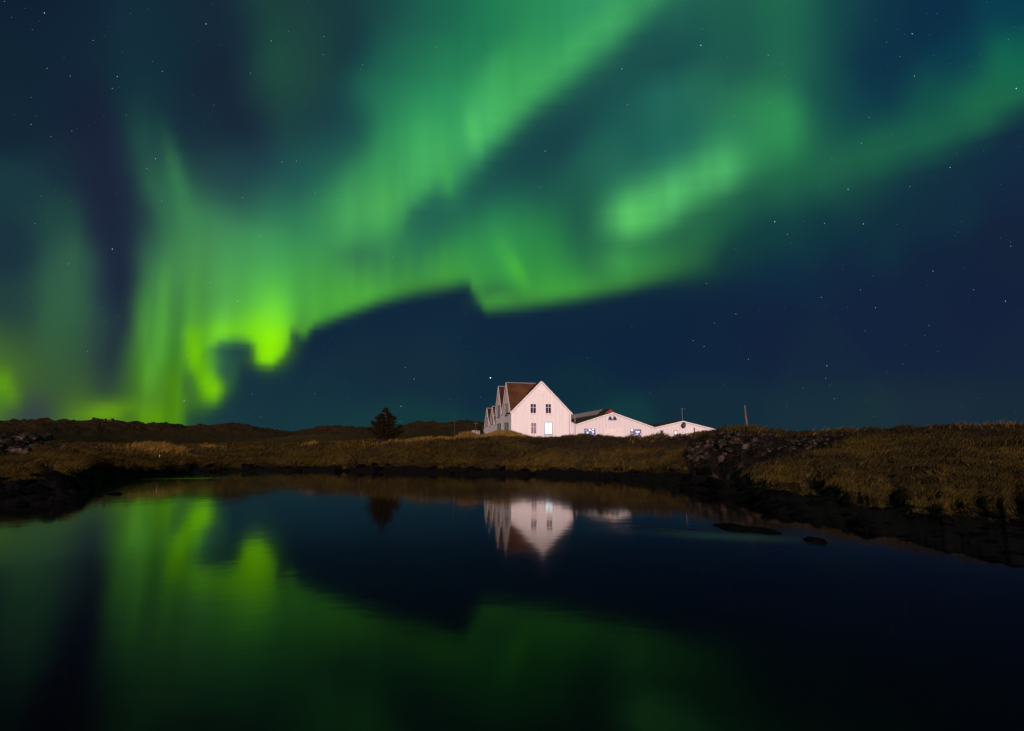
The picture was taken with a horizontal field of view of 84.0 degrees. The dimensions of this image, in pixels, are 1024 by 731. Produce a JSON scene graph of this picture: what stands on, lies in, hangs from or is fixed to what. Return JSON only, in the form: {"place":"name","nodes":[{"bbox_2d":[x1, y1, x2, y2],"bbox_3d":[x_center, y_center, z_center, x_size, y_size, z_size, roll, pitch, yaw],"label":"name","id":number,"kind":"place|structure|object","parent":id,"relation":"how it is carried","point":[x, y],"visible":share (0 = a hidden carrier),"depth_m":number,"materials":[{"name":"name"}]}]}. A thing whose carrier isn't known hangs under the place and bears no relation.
{"place":"outdoors","nodes":[
{"label":"outdoors","id":0,"kind":"place"},
{"bbox_2d":[0,471,1023,730],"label":"water","id":1,"kind":"structure","parent":0,"point":[308,601],"depth_m":6.50,"materials":[{"name":"liquid"}]},
{"bbox_2d":[107,492,122,494],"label":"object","id":2,"kind":"object","parent":1,"relation":"in","point":[113,493],"visible":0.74,"depth_m":24.56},
{"bbox_2d":[713,523,781,533],"bbox_3d":[5.488,3.863,13.537,0.854,0.139,1.988,5,-10,-31],"label":"reef","id":3,"kind":"object","parent":1,"relation":"on","point":[733,527],"visible":0.98,"depth_m":13.28},
{"bbox_2d":[802,536,826,542],"bbox_3d":[6.253,3.600,11.728,0.268,0.123,0.581,3,-9,-19],"label":"reef","id":4,"kind":"object","parent":1,"relation":"on","point":[816,539],"visible":0.91,"depth_m":11.66},
{"bbox_2d":[0,417,1023,564],"bbox_3d":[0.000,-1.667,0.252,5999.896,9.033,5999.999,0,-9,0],"label":"ground","id":5,"kind":"structure","parent":0,"point":[923,531],"depth_m":31.09,"materials":[{"name":"brown plant"}]},
{"bbox_2d":[0,477,13,482],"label":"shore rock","id":6,"kind":"object","parent":5,"relation":"on","point":[3,479],"visible":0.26,"depth_m":21.96,"materials":[{"name":"black stone"}]},
{"bbox_2d":[3,439,14,443],"bbox_3d":[-31.364,4.760,35.420,0.536,0.334,0.682,-16,-23,-8],"label":"boulder","id":7,"kind":"object","parent":5,"relation":"on","point":[7,441],"visible":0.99,"depth_m":35.28,"materials":[{"name":"grey stone"}]},
{"bbox_2d":[12,435,30,438],"bbox_3d":[-32.224,4.957,37.409,1.115,0.785,1.141,12,-25,-27],"label":"boulder","id":8,"kind":"object","parent":5,"relation":"on","point":[22,436],"visible":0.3,"depth_m":37.19,"materials":[{"name":"grey stone"}]},
{"bbox_2d":[20,431,39,439],"bbox_3d":[-33.076,4.918,38.815,1.081,0.787,1.284,-24,-15,33],"label":"boulder","id":9,"kind":"object","parent":5,"relation":"on","point":[29,434],"visible":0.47,"depth_m":38.68,"materials":[{"name":"grey stone"}]},
{"bbox_2d":[43,433,52,438],"bbox_3d":[-37.097,5.765,45.003,1.006,0.820,1.091,2,-9,-10],"label":"boulder","id":10,"kind":"object","parent":5,"relation":"on","point":[48,435],"visible":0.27,"depth_m":45.06,"materials":[{"name":"grey stone"}]},
{"bbox_2d":[37,470,63,479],"bbox_3d":[-18.879,4.630,23.273,0.765,0.594,1.138,12,0,17],"label":"shore rock","id":11,"kind":"object","parent":5,"relation":"on","point":[54,474],"visible":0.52,"depth_m":23.16,"materials":[{"name":"black stone"}]},
{"bbox_2d":[204,463,213,468],"bbox_3d":[-27.511,9.184,51.893,0.840,0.566,0.881,5,-2,36],"label":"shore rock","id":12,"kind":"object","parent":5,"relation":"on","point":[209,465],"visible":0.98,"depth_m":51.63,"materials":[{"name":"black stone"}]},
{"bbox_2d":[374,466,383,471],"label":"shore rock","id":13,"kind":"object","parent":5,"relation":"on","point":[378,468],"visible":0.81,"depth_m":51.42,"materials":[{"name":"black stone"}]},
{"bbox_2d":[366,407,404,439],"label":"spruce tree","id":14,"kind":"object","parent":5,"relation":"on","point":[384,429],"visible":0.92,"depth_m":65.39,"materials":[{"name":"green plant"}]},
{"bbox_2d":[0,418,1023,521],"bbox_3d":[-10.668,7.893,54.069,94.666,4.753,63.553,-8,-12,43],"label":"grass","id":15,"kind":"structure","parent":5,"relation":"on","point":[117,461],"depth_m":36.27,"materials":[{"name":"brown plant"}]},
{"bbox_2d":[484,381,572,436],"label":"farmhouse","id":16,"kind":"object","parent":5,"relation":"on","point":[540,409],"visible":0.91,"depth_m":75.31,"materials":[{"name":"paint"}]},
{"bbox_2d":[497,405,499,417],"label":"window","id":17,"kind":"structure","parent":16,"relation":"in","point":[498,407],"depth_m":81.07,"materials":[{"name":"grey glass"}]},
{"bbox_2d":[505,403,507,415],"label":"window","id":18,"kind":"structure","parent":16,"relation":"in","point":[506,405],"depth_m":76.31,"materials":[{"name":"grey glass"}]},
{"bbox_2d":[504,422,508,430],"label":"window","id":19,"kind":"structure","parent":16,"relation":"in","point":[506,425],"depth_m":75.97,"materials":[{"name":"grey glass"}]},
{"bbox_2d":[530,403,536,413],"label":"window","id":20,"kind":"structure","parent":16,"relation":"in","point":[533,406],"depth_m":74.71,"materials":[{"name":"black glass"}]},
{"bbox_2d":[530,422,536,434],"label":"window","id":21,"kind":"structure","parent":16,"relation":"in","point":[533,425],"depth_m":74.31,"materials":[{"name":"white glass"}]},
{"bbox_2d":[544,422,551,434],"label":"window","id":22,"kind":"structure","parent":16,"relation":"in","point":[547,425],"depth_m":74.81,"materials":[{"name":"grey glass"}]},
{"bbox_2d":[545,403,551,413],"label":"window","id":23,"kind":"structure","parent":16,"relation":"in","point":[548,406],"depth_m":75.21,"materials":[{"name":"black glass"}]},
{"bbox_2d":[571,412,653,436],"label":"annex building","id":24,"kind":"structure","parent":5,"relation":"on","point":[612,423],"depth_m":77.27,"materials":[{"name":"white wood"}]},
{"bbox_2d":[584,429,595,434],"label":"window","id":25,"kind":"structure","parent":24,"relation":"in","point":[591,431],"depth_m":76.26,"materials":[{"name":"blue"}]},
{"bbox_2d":[608,415,616,419],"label":"window","id":26,"kind":"structure","parent":24,"relation":"in","point":[612,417],"depth_m":77.31,"materials":[{"name":"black glass"}]},
{"bbox_2d":[630,429,640,436],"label":"window","id":27,"kind":"structure","parent":24,"relation":"in","point":[633,432],"depth_m":77.86,"materials":[{"name":"blue"}]},
{"bbox_2d":[671,465,679,470],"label":"boulder","id":28,"kind":"object","parent":5,"relation":"on","point":[674,467],"visible":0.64,"depth_m":34.42,"materials":[{"name":"grey stone"}]},
{"bbox_2d":[647,421,715,435],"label":"building","id":29,"kind":"structure","parent":5,"relation":"on","point":[673,428],"depth_m":81.82,"materials":[{"name":"white"}]},
{"bbox_2d":[687,428,694,432],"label":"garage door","id":30,"kind":"structure","parent":29,"relation":"in","point":[690,430],"depth_m":82.08,"materials":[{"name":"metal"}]},
{"bbox_2d":[690,457,698,462],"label":"boulder","id":31,"kind":"object","parent":5,"relation":"on","point":[694,460],"visible":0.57,"depth_m":34.12,"materials":[{"name":"grey stone"}]},
{"bbox_2d":[726,448,732,452],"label":"boulder","id":32,"kind":"object","parent":5,"relation":"on","point":[729,450],"visible":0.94,"depth_m":34.55,"materials":[{"name":"grey stone"}]},
{"bbox_2d":[739,443,750,448],"bbox_3d":[14.273,5.012,34.826,0.707,0.496,0.644,-7,-11,39],"label":"boulder","id":33,"kind":"object","parent":5,"relation":"on","point":[744,445],"visible":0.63,"depth_m":34.64,"materials":[{"name":"grey stone"}]},
{"bbox_2d":[744,405,747,424],"bbox_3d":[19.725,4.728,47.831,0.317,2.744,0.184,0,-9,0],"label":"utility pole","id":34,"kind":"object","parent":5,"relation":"on","point":[745,415],"visible":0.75,"depth_m":47.85,"materials":[{"name":"brown wood"}]},
{"bbox_2d":[774,490,792,496],"bbox_3d":[9.031,4.335,18.987,0.655,0.252,0.666,-19,3,14],"label":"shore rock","id":35,"kind":"object","parent":5,"relation":"on","point":[784,493],"visible":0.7,"depth_m":18.93,"materials":[{"name":"black stone"}]},
{"bbox_2d":[0,0,1023,430],"label":"sky","id":36,"kind":"structure","parent":0,"point":[636,173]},
{"bbox_2d":[4,1,1016,411],"bbox_3d":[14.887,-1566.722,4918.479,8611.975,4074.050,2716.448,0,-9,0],"label":"stars","id":37,"kind":"object","parent":36,"relation":"in","point":[468,91],"visible":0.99,"depth_m":5095.98,"materials":[{"name":"white"}]},
{"bbox_2d":[571,408,615,418],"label":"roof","id":38,"kind":"structure","parent":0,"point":[595,412],"depth_m":85.75,"materials":[{"name":"grey metal"}]}
]}

